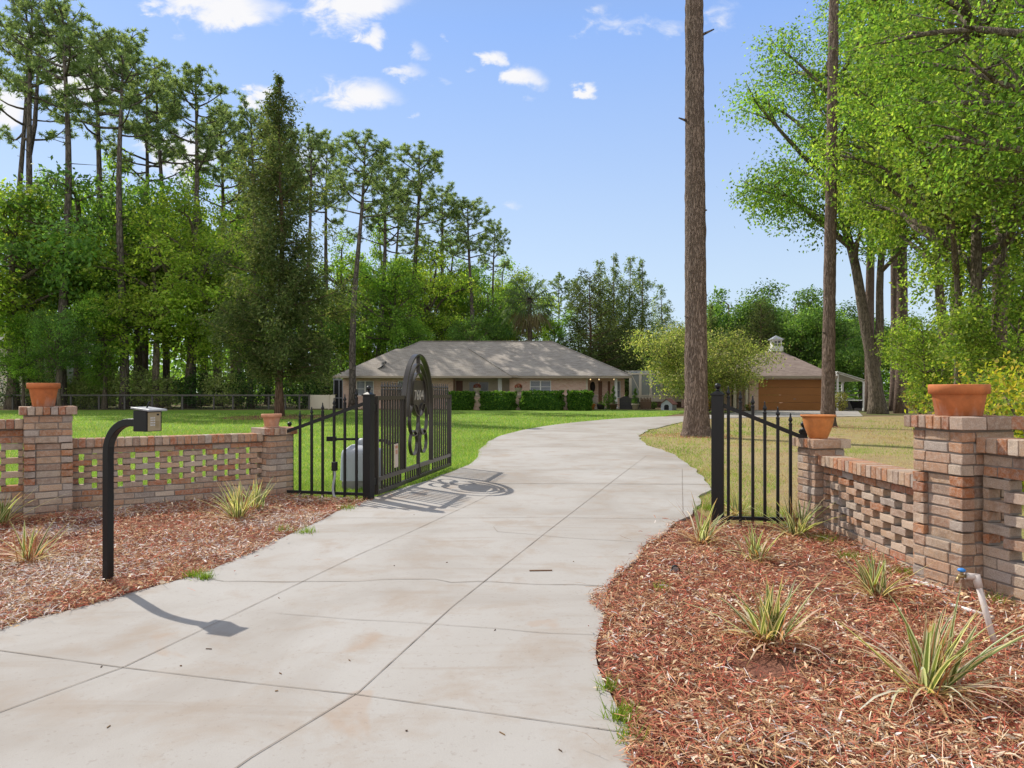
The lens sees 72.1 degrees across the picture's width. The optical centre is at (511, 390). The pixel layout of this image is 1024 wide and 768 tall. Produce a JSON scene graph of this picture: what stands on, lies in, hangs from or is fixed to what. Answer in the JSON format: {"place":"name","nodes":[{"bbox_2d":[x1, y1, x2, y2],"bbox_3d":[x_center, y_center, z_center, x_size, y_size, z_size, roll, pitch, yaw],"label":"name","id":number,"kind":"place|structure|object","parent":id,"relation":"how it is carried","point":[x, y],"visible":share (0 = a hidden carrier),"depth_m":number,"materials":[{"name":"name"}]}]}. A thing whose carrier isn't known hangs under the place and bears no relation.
{"place":"outdoors","nodes":[
{"label":"outdoors","id":0,"kind":"place"},
{"bbox_2d":[0,410,731,500],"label":"lawn","id":1,"kind":"structure","parent":0,"point":[510,412],"depth_m":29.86,"materials":[{"name":"plant"}]},
{"bbox_2d":[0,419,23,516],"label":"brick wall","id":2,"kind":"structure","parent":1,"relation":"on","point":[11,431],"depth_m":7.15,"materials":[{"name":"brick"}]},
{"bbox_2d":[19,406,76,518],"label":"brick pillar","id":3,"kind":"structure","parent":1,"relation":"on","point":[47,450],"depth_m":7.21,"materials":[{"name":"brick"}]},
{"bbox_2d":[20,307,106,405],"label":"leafy tree","id":4,"kind":"object","parent":1,"relation":"on","point":[45,351],"visible":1,"depth_m":46.65,"materials":[{"name":"green plant"}]},
{"bbox_2d":[71,433,263,511],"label":"brick wall","id":5,"kind":"structure","parent":1,"relation":"on","point":[129,492],"depth_m":7.91,"materials":[{"name":"brick"}]},
{"bbox_2d":[219,414,324,419],"bbox_3d":[-11.554,1.284,35.000,5.269,0.001,7.200,0,0,0],"label":"mulch ring","id":6,"kind":"object","parent":1,"relation":"on","point":[259,417],"visible":0.46,"depth_m":34.16,"materials":[{"name":"wood"}]},
{"bbox_2d":[185,73,373,415],"bbox_3d":[-11.695,-7.379,36.347,9.116,17.972,8.145,0,0,-41],"label":"cedar tree","id":7,"kind":"object","parent":6,"relation":"on","point":[292,283],"visible":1,"depth_m":35.22,"materials":[{"name":"green plant"}]},
{"bbox_2d":[251,426,297,498],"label":"brick pillar","id":8,"kind":"structure","parent":1,"relation":"on","point":[276,455],"depth_m":8.47,"materials":[{"name":"brick"}]},
{"bbox_2d":[287,389,362,499],"bbox_3d":[-2.323,0.640,8.463,1.322,1.340,0.322,0,0,29],"label":"fence panel","id":9,"kind":"object","parent":1,"relation":"on","point":[311,422],"visible":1,"depth_m":8.40,"materials":[{"name":"black metal"}]},
{"bbox_2d":[326,436,397,489],"bbox_3d":[-1.967,0.958,9.423,0.978,0.705,0.544,0,0,0],"label":"gate operator","id":10,"kind":"object","parent":1,"relation":"on","point":[350,466],"visible":0.43,"depth_m":9.24,"materials":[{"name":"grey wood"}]},
{"bbox_2d":[478,390,517,409],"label":"hedge","id":11,"kind":"object","parent":1,"relation":"on","point":[497,400],"visible":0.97,"depth_m":47.32,"materials":[{"name":"green plant"}]},
{"bbox_2d":[518,389,565,409],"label":"hedge","id":12,"kind":"object","parent":1,"relation":"on","point":[543,400],"visible":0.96,"depth_m":46.95,"materials":[{"name":"green plant"}]},
{"bbox_2d":[614,320,794,400],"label":"tree","id":13,"kind":"object","parent":1,"relation":"on","point":[674,380],"visible":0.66,"depth_m":41.17,"materials":[{"name":"green plant"}]},
{"bbox_2d":[0,410,862,767],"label":"driveway","id":14,"kind":"structure","parent":0,"point":[364,634],"depth_m":3.60,"materials":[{"name":"concrete"}]},
{"bbox_2d":[182,502,1014,745],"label":"edge weeds","id":15,"kind":"object","parent":14,"relation":"on","point":[205,576],"visible":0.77,"depth_m":3.02,"materials":[{"name":"plant"}]},
{"bbox_2d":[0,396,1015,416],"bbox_3d":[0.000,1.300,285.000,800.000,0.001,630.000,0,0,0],"label":"ground","id":16,"kind":"structure","parent":0,"point":[863,413],"depth_m":49.58,"materials":[{"name":"plant"}]},
{"bbox_2d":[0,310,53,405],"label":"leafy tree","id":17,"kind":"object","parent":16,"relation":"on","point":[17,364],"visible":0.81,"depth_m":48.25,"materials":[{"name":"green plant"}]},
{"bbox_2d":[0,15,83,294],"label":"pine tree","id":18,"kind":"object","parent":16,"relation":"on","point":[22,135],"visible":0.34,"depth_m":57.94,"materials":[{"name":"plant"}]},
{"bbox_2d":[0,0,100,405],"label":"pine tree","id":19,"kind":"object","parent":16,"relation":"on","point":[31,127],"visible":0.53,"depth_m":51.79,"materials":[{"name":"plant"}]},
{"bbox_2d":[0,178,105,408],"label":"leafy tree","id":20,"kind":"object","parent":16,"relation":"on","point":[9,299],"visible":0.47,"depth_m":49.56,"materials":[{"name":"green plant"}]},
{"bbox_2d":[0,0,135,405],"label":"pine tree","id":21,"kind":"object","parent":16,"relation":"on","point":[64,28],"visible":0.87,"depth_m":49.66,"materials":[{"name":"plant"}]},
{"bbox_2d":[24,31,165,407],"bbox_3d":[-32.882,-13.618,56.791,10.009,30.804,8.614,0,0,-44],"label":"pine tree","id":22,"kind":"object","parent":16,"relation":"on","point":[54,110],"visible":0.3,"depth_m":56.31,"materials":[{"name":"plant"}]},
{"bbox_2d":[0,155,190,407],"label":"leafy tree","id":23,"kind":"object","parent":16,"relation":"on","point":[44,279],"visible":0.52,"depth_m":49.73,"materials":[{"name":"green plant"}]},
{"bbox_2d":[62,280,140,408],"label":"leafy tree","id":24,"kind":"object","parent":16,"relation":"on","point":[109,360],"visible":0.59,"depth_m":49.16,"materials":[{"name":"green plant"}]},
{"bbox_2d":[51,26,178,408],"bbox_3d":[-27.874,-12.216,49.984,7.697,27.870,6.828,0,0,11],"label":"pine tree","id":25,"kind":"object","parent":16,"relation":"on","point":[126,50],"visible":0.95,"depth_m":49.65,"materials":[{"name":"plant"}]},
{"bbox_2d":[101,364,166,406],"bbox_3d":[-27.294,-0.458,51.086,4.158,3.652,4.109,0,0,0],"label":"wild shrub","id":26,"kind":"object","parent":16,"relation":"on","point":[140,382],"visible":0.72,"depth_m":50.33,"materials":[{"name":"green plant"}]},
{"bbox_2d":[83,63,194,405],"bbox_3d":[-33.018,-13.616,62.178,8.155,30.769,8.859,0,0,13],"label":"pine tree","id":27,"kind":"object","parent":16,"relation":"on","point":[146,172],"visible":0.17,"depth_m":61.88,"materials":[{"name":"plant"}]},
{"bbox_2d":[45,171,238,406],"bbox_3d":[-31.082,-7.687,56.187,14.719,18.925,13.174,0,0,39],"label":"leafy tree","id":28,"kind":"object","parent":16,"relation":"on","point":[138,360],"visible":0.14,"depth_m":54.54,"materials":[{"name":"green plant"}]},
{"bbox_2d":[72,228,225,407],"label":"leafy tree","id":29,"kind":"object","parent":16,"relation":"on","point":[174,281],"visible":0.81,"depth_m":49.17,"materials":[{"name":"green plant"}]},
{"bbox_2d":[0,394,309,409],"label":"boundary fence","id":30,"kind":"object","parent":16,"relation":"on","point":[181,395],"visible":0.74,"depth_m":49.40,"materials":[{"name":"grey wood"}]},
{"bbox_2d":[94,55,220,406],"bbox_3d":[-29.174,-12.751,57.487,8.851,28.973,6.772,0,0,-44],"label":"pine tree","id":31,"kind":"object","parent":16,"relation":"on","point":[166,363],"visible":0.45,"depth_m":57.33,"materials":[{"name":"plant"}]},
{"bbox_2d":[85,183,276,407],"bbox_3d":[-23.780,-6.832,53.383,13.643,17.084,14.010,0,0,28],"label":"leafy tree","id":32,"kind":"object","parent":16,"relation":"on","point":[206,235],"visible":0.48,"depth_m":50.49,"materials":[{"name":"green plant"}]},
{"bbox_2d":[0,492,374,630],"bbox_3d":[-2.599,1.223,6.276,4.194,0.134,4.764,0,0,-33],"label":"wood mulch","id":33,"kind":"object","parent":16,"relation":"on","point":[29,595],"visible":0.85,"depth_m":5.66,"materials":[{"name":"wood"}]},
{"bbox_2d":[0,518,81,568],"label":"strap leaf plant","id":34,"kind":"object","parent":33,"relation":"on","point":[25,553],"visible":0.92,"depth_m":5.28,"materials":[{"name":"plant"}]},
{"bbox_2d":[102,401,166,583],"bbox_3d":[-2.487,0.708,4.603,0.462,1.285,0.145,0,0,21],"label":"keypad stand","id":35,"kind":"object","parent":33,"relation":"on","point":[146,419],"visible":0.96,"depth_m":4.65,"materials":[{"name":"black metal"}]},
{"bbox_2d":[192,475,277,520],"bbox_3d":[-2.761,1.081,7.062,0.925,0.438,0.778,0,0,28],"label":"strap leaf plant","id":36,"kind":"object","parent":33,"relation":"on","point":[237,509],"visible":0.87,"depth_m":6.98,"materials":[{"name":"plant"}]},
{"bbox_2d":[133,60,242,407],"bbox_3d":[-24.791,-11.813,55.330,7.792,27.058,7.957,0,0,2],"label":"pine tree","id":37,"kind":"object","parent":16,"relation":"on","point":[208,141],"visible":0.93,"depth_m":54.03,"materials":[{"name":"plant"}]},
{"bbox_2d":[167,370,230,408],"bbox_3d":[-22.735,-0.069,51.562,4.460,2.867,3.634,0,0,0],"label":"wild shrub","id":38,"kind":"object","parent":16,"relation":"on","point":[189,381],"visible":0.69,"depth_m":50.80,"materials":[{"name":"green plant"}]},
{"bbox_2d":[146,165,260,405],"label":"leafy tree","id":39,"kind":"object","parent":16,"relation":"on","point":[201,180],"visible":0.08,"depth_m":61.21,"materials":[{"name":"green plant"}]},
{"bbox_2d":[139,199,290,405],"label":"leafy tree","id":40,"kind":"object","parent":16,"relation":"on","point":[215,369],"visible":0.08,"depth_m":57.97,"materials":[{"name":"green plant"}]},
{"bbox_2d":[175,98,259,372],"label":"pine tree","id":41,"kind":"object","parent":16,"relation":"on","point":[214,174],"visible":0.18,"depth_m":63.49,"materials":[{"name":"plant"}]},
{"bbox_2d":[197,367,251,408],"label":"wild shrub","id":42,"kind":"object","parent":16,"relation":"on","point":[216,379],"visible":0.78,"depth_m":50.39,"materials":[{"name":"green plant"}]},
{"bbox_2d":[187,270,272,408],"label":"leafy tree","id":43,"kind":"object","parent":16,"relation":"on","point":[208,349],"visible":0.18,"depth_m":50.75,"materials":[{"name":"green plant"}]},
{"bbox_2d":[223,363,274,408],"bbox_3d":[-18.942,-0.356,51.361,3.961,3.456,3.874,0,0,33],"label":"wild shrub","id":44,"kind":"object","parent":16,"relation":"on","point":[256,400],"visible":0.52,"depth_m":50.95,"materials":[{"name":"green plant"}]},
{"bbox_2d":[217,95,284,406],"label":"pine tree","id":45,"kind":"object","parent":16,"relation":"on","point":[242,112],"visible":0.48,"depth_m":57.56,"materials":[{"name":"plant"}]},
{"bbox_2d":[286,123,342,402],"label":"pine tree","id":46,"kind":"object","parent":16,"relation":"on","point":[315,138],"visible":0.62,"depth_m":59.56,"materials":[{"name":"plant"}]},
{"bbox_2d":[270,285,369,391],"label":"leafy tree","id":47,"kind":"object","parent":16,"relation":"on","point":[337,337],"visible":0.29,"depth_m":62.25,"materials":[{"name":"green plant"}]},
{"bbox_2d":[288,129,365,393],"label":"pine tree","id":48,"kind":"object","parent":16,"relation":"on","point":[320,175],"visible":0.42,"depth_m":66.30,"materials":[{"name":"plant"}]},
{"bbox_2d":[303,226,368,372],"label":"leafy tree","id":49,"kind":"object","parent":16,"relation":"on","point":[341,270],"visible":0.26,"depth_m":69.87,"materials":[{"name":"green plant"}]},
{"bbox_2d":[315,270,400,364],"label":"leafy tree","id":50,"kind":"object","parent":16,"relation":"on","point":[363,355],"visible":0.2,"depth_m":64.27,"materials":[{"name":"green plant"}]},
{"bbox_2d":[318,128,406,406],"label":"pine tree","id":51,"kind":"object","parent":16,"relation":"on","point":[343,187],"visible":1,"depth_m":49.99,"materials":[{"name":"plant"}]},
{"bbox_2d":[362,386,375,499],"bbox_3d":[-1.684,0.669,8.270,0.118,1.462,0.118,0,0,21],"label":"gate post","id":52,"kind":"object","parent":16,"relation":"on","point":[368,444],"visible":0.89,"depth_m":8.23,"materials":[{"name":"black metal"}]},
{"bbox_2d":[375,354,451,494],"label":"driveway gate","id":53,"kind":"structure","parent":52,"relation":"attached to","point":[417,399],"depth_m":9.77,"materials":[{"name":"metal"}]},
{"bbox_2d":[345,163,433,356],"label":"pine tree","id":54,"kind":"object","parent":16,"relation":"on","point":[401,220],"visible":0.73,"depth_m":61.96,"materials":[{"name":"plant"}]},
{"bbox_2d":[343,253,456,355],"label":"leafy tree","id":55,"kind":"object","parent":16,"relation":"on","point":[392,293],"visible":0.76,"depth_m":60.18,"materials":[{"name":"green plant"}]},
{"bbox_2d":[377,140,460,342],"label":"pine tree","id":56,"kind":"object","parent":16,"relation":"on","point":[436,165],"visible":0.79,"depth_m":63.56,"materials":[{"name":"plant"}]},
{"bbox_2d":[366,239,487,340],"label":"leafy tree","id":57,"kind":"object","parent":16,"relation":"on","point":[431,290],"visible":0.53,"depth_m":64.54,"materials":[{"name":"green plant"}]},
{"bbox_2d":[399,181,476,338],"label":"pine tree","id":58,"kind":"object","parent":16,"relation":"on","point":[445,193],"visible":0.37,"depth_m":69.84,"materials":[{"name":"plant"}]},
{"bbox_2d":[415,263,507,340],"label":"leafy tree","id":59,"kind":"object","parent":16,"relation":"on","point":[488,281],"visible":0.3,"depth_m":68.92,"materials":[{"name":"green plant"}]},
{"bbox_2d":[443,314,501,340],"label":"leafy tree","id":60,"kind":"object","parent":16,"relation":"on","point":[471,333],"visible":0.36,"depth_m":61.53,"materials":[{"name":"green plant"}]},
{"bbox_2d":[436,196,509,335],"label":"pine tree","id":61,"kind":"object","parent":16,"relation":"on","point":[466,243],"visible":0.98,"depth_m":63.44,"materials":[{"name":"plant"}]},
{"bbox_2d":[333,341,632,408],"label":"house","id":62,"kind":"structure","parent":16,"relation":"on","point":[488,366],"depth_m":52.56,"materials":[{"name":"brick"}]},
{"bbox_2d":[434,280,532,340],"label":"leafy tree","id":63,"kind":"object","parent":16,"relation":"on","point":[505,333],"visible":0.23,"depth_m":72.49,"materials":[{"name":"green plant"}]},
{"bbox_2d":[475,219,513,338],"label":"pine tree","id":64,"kind":"object","parent":16,"relation":"on","point":[495,237],"visible":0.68,"depth_m":73.79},
{"bbox_2d":[474,263,564,341],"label":"leafy tree","id":65,"kind":"object","parent":16,"relation":"on","point":[518,274],"visible":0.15,"depth_m":75.89,"materials":[{"name":"green plant"}]},
{"bbox_2d":[500,274,562,340],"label":"cabbage palm","id":66,"kind":"object","parent":16,"relation":"on","point":[531,323],"visible":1,"depth_m":62.41,"materials":[{"name":"green plant"}]},
{"bbox_2d":[69,356,1010,404],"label":"underbrush","id":67,"kind":"object","parent":16,"relation":"on","point":[854,387],"visible":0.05,"depth_m":71.23,"materials":[{"name":"green plant"}]},
{"bbox_2d":[555,268,650,382],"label":"cedar tree","id":68,"kind":"object","parent":16,"relation":"on","point":[612,360],"visible":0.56,"depth_m":60.17,"materials":[{"name":"green plant"}]},
{"bbox_2d":[584,252,642,396],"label":"cedar tree","id":69,"kind":"object","parent":16,"relation":"on","point":[616,281],"visible":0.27,"depth_m":63.64,"materials":[{"name":"green plant"}]},
{"bbox_2d":[605,255,658,395],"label":"cedar tree","id":70,"kind":"object","parent":16,"relation":"on","point":[632,283],"visible":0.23,"depth_m":64.70,"materials":[{"name":"green plant"}]},
{"bbox_2d":[616,258,672,393],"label":"cedar tree","id":71,"kind":"object","parent":16,"relation":"on","point":[643,318],"visible":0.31,"depth_m":63.83,"materials":[{"name":"green plant"}]},
{"bbox_2d":[624,371,680,406],"bbox_3d":[13.058,-0.221,60.450,7.247,3.041,7.100,0,0,0],"label":"screen enclosure","id":72,"kind":"object","parent":16,"relation":"on","point":[643,389],"visible":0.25,"depth_m":57.03,"materials":[{"name":"beige paint"}]},
{"bbox_2d":[710,383,724,525],"bbox_3d":[1.973,0.661,6.750,0.128,1.477,0.128,0,0,21],"label":"gate post","id":73,"kind":"object","parent":16,"relation":"on","point":[717,444],"visible":0.87,"depth_m":6.70,"materials":[{"name":"black metal"}]},
{"bbox_2d":[707,285,772,355],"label":"leafy tree","id":74,"kind":"object","parent":16,"relation":"on","point":[724,318],"visible":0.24,"depth_m":72.28,"materials":[{"name":"green plant"}]},
{"bbox_2d":[726,296,798,357],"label":"cedar tree","id":75,"kind":"object","parent":16,"relation":"on","point":[768,323],"visible":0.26,"depth_m":67.80,"materials":[{"name":"green plant"}]},
{"bbox_2d":[574,511,1023,767],"bbox_3d":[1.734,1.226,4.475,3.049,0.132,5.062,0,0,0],"label":"wood mulch","id":76,"kind":"object","parent":16,"relation":"on","point":[991,759],"visible":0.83,"depth_m":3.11,"materials":[{"name":"wood"}]},
{"bbox_2d":[657,493,747,548],"bbox_3d":[1.638,1.077,5.926,0.801,0.446,0.908,0,0,21],"label":"strap leaf plant","id":77,"kind":"object","parent":76,"relation":"on","point":[703,534],"visible":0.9,"depth_m":5.89,"materials":[{"name":"plant"}]},
{"bbox_2d":[673,568,838,668],"bbox_3d":[1.288,1.086,3.590,0.770,0.429,0.770,0,0,36],"label":"strap leaf plant","id":78,"kind":"object","parent":76,"relation":"on","point":[770,619],"visible":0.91,"depth_m":3.54,"materials":[{"name":"plant"}]},
{"bbox_2d":[745,496,835,543],"bbox_3d":[2.537,1.097,6.159,0.838,0.405,0.862,0,0,-38],"label":"strap leaf plant","id":79,"kind":"object","parent":76,"relation":"on","point":[793,527],"visible":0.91,"depth_m":6.17,"materials":[{"name":"plant"}]},
{"bbox_2d":[822,546,944,609],"bbox_3d":[2.281,1.116,4.333,0.681,0.368,0.647,0,0,0],"label":"strap leaf plant","id":80,"kind":"object","parent":76,"relation":"on","point":[871,574],"visible":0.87,"depth_m":4.35,"materials":[{"name":"plant"}]},
{"bbox_2d":[828,572,1023,742],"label":"strap leaf plant","id":81,"kind":"object","parent":76,"relation":"on","point":[932,661],"visible":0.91,"depth_m":2.94,"materials":[{"name":"plant"}]},
{"bbox_2d":[904,414,1023,596],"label":"brick pillar","id":82,"kind":"structure","parent":76,"relation":"on","point":[948,462],"depth_m":4.48,"materials":[{"name":"brick"}]},
{"bbox_2d":[928,384,990,415],"bbox_3d":[2.935,0.059,4.625,0.352,0.205,0.352,0,0,0],"label":"flower pot","id":83,"kind":"object","parent":82,"relation":"on","point":[959,399],"visible":0.99,"depth_m":4.50,"materials":[{"name":"ceramic"}]},
{"bbox_2d":[976,437,1023,607],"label":"brick wall","id":84,"kind":"structure","parent":76,"relation":"on","point":[1003,569],"depth_m":4.27,"materials":[{"name":"brick"}]},
{"bbox_2d":[762,284,861,377],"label":"leafy tree","id":85,"kind":"object","parent":16,"relation":"on","point":[809,322],"visible":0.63,"depth_m":64.89,"materials":[{"name":"green plant"}]},
{"bbox_2d":[814,326,883,395],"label":"leafy tree","id":86,"kind":"object","parent":16,"relation":"on","point":[849,357],"visible":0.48,"depth_m":61.04,"materials":[{"name":"green plant"}]},
{"bbox_2d":[808,1,910,411],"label":"pine tree","id":87,"kind":"object","parent":16,"relation":"on","point":[870,275],"visible":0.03,"depth_m":43.74,"materials":[{"name":"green plant"}]},
{"bbox_2d":[708,0,1022,413],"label":"oak tree","id":88,"kind":"object","parent":16,"relation":"on","point":[877,404],"visible":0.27,"depth_m":39.68,"materials":[{"name":"green plant"}]},
{"bbox_2d":[843,0,945,413],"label":"pine tree","id":89,"kind":"object","parent":16,"relation":"on","point":[899,407],"visible":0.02,"depth_m":40.81,"materials":[{"name":"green plant"}]},
{"bbox_2d":[0,0,1022,392],"label":"sky","id":90,"kind":"structure","parent":0,"point":[562,115],"materials":[{"name":"blue"}]},
{"bbox_2d":[658,336,837,409],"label":"garage","id":91,"kind":"structure","parent":0,"point":[796,385],"depth_m":47.07,"materials":[{"name":"brick"}]},
{"bbox_2d":[758,380,821,409],"bbox_3d":[18.693,0.265,47.101,4.446,2.037,0.058,0,0,0],"label":"garage door","id":92,"kind":"structure","parent":91,"relation":"in","point":[782,394],"depth_m":47.08,"materials":[{"name":"brown wood"}]},
{"bbox_2d":[638,416,1023,560],"bbox_3d":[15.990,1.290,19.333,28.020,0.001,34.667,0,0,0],"label":"side lawn","id":93,"kind":"structure","parent":0,"point":[856,435],"depth_m":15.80,"materials":[{"name":"plant"}]},
{"bbox_2d":[678,0,713,437],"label":"pine tree","id":94,"kind":"object","parent":93,"relation":"on","point":[696,420],"visible":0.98,"depth_m":19.62,"materials":[{"name":"brown plant"}]},
{"bbox_2d":[724,386,807,526],"bbox_3d":[2.455,0.630,6.831,0.983,1.360,0.412,0,0,0],"label":"fence panel","id":95,"kind":"object","parent":93,"relation":"on","point":[776,426],"visible":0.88,"depth_m":6.69,"materials":[{"name":"black metal"}]},
{"bbox_2d":[792,437,850,530],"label":"brick pillar","id":96,"kind":"structure","parent":93,"relation":"on","point":[810,474],"depth_m":6.48,"materials":[{"name":"brick"}]},
{"bbox_2d":[800,414,836,438],"bbox_3d":[2.870,0.333,6.600,0.316,0.221,0.316,0,0,0],"label":"flower pot","id":97,"kind":"object","parent":96,"relation":"on","point":[818,426],"visible":1,"depth_m":6.50,"materials":[{"name":"orange ceramic"}]},
{"bbox_2d":[820,0,843,427],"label":"pine tree","id":98,"kind":"object","parent":93,"relation":"on","point":[828,344],"visible":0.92,"depth_m":25.04,"materials":[{"name":"brown plant"}]},
{"bbox_2d":[818,455,920,568],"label":"brick wall","id":99,"kind":"structure","parent":93,"relation":"on","point":[872,505],"depth_m":5.57,"materials":[{"name":"brick"}]},
{"bbox_2d":[794,0,1023,414],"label":"oak tree","id":100,"kind":"object","parent":93,"relation":"on","point":[974,266],"visible":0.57,"depth_m":23.09,"materials":[{"name":"green plant"}]},
{"bbox_2d":[810,36,1023,382],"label":"oak tree","id":101,"kind":"object","parent":93,"relation":"on","point":[894,232],"visible":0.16,"depth_m":30.22,"materials":[{"name":"green plant"}]},
{"bbox_2d":[812,0,1023,247],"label":"oak tree","id":102,"kind":"object","parent":93,"relation":"on","point":[994,143],"visible":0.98,"depth_m":18.16,"materials":[{"name":"green plant"}]},
{"bbox_2d":[869,308,986,413],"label":"sapling","id":103,"kind":"object","parent":93,"relation":"on","point":[917,324],"visible":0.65,"depth_m":26.02,"materials":[{"name":"green plant"}]},
{"bbox_2d":[893,120,1023,341],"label":"oak tree","id":104,"kind":"object","parent":93,"relation":"on","point":[967,278],"visible":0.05,"depth_m":31.77,"materials":[{"name":"green plant"}]},
{"bbox_2d":[899,348,1023,491],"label":"leafy bush","id":105,"kind":"object","parent":93,"relation":"on","point":[1009,391],"visible":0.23,"depth_m":8.25,"materials":[{"name":"green plant"}]},
{"bbox_2d":[918,259,1023,433],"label":"sapling","id":106,"kind":"object","parent":93,"relation":"on","point":[968,340],"visible":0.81,"depth_m":20.72,"materials":[{"name":"green plant"}]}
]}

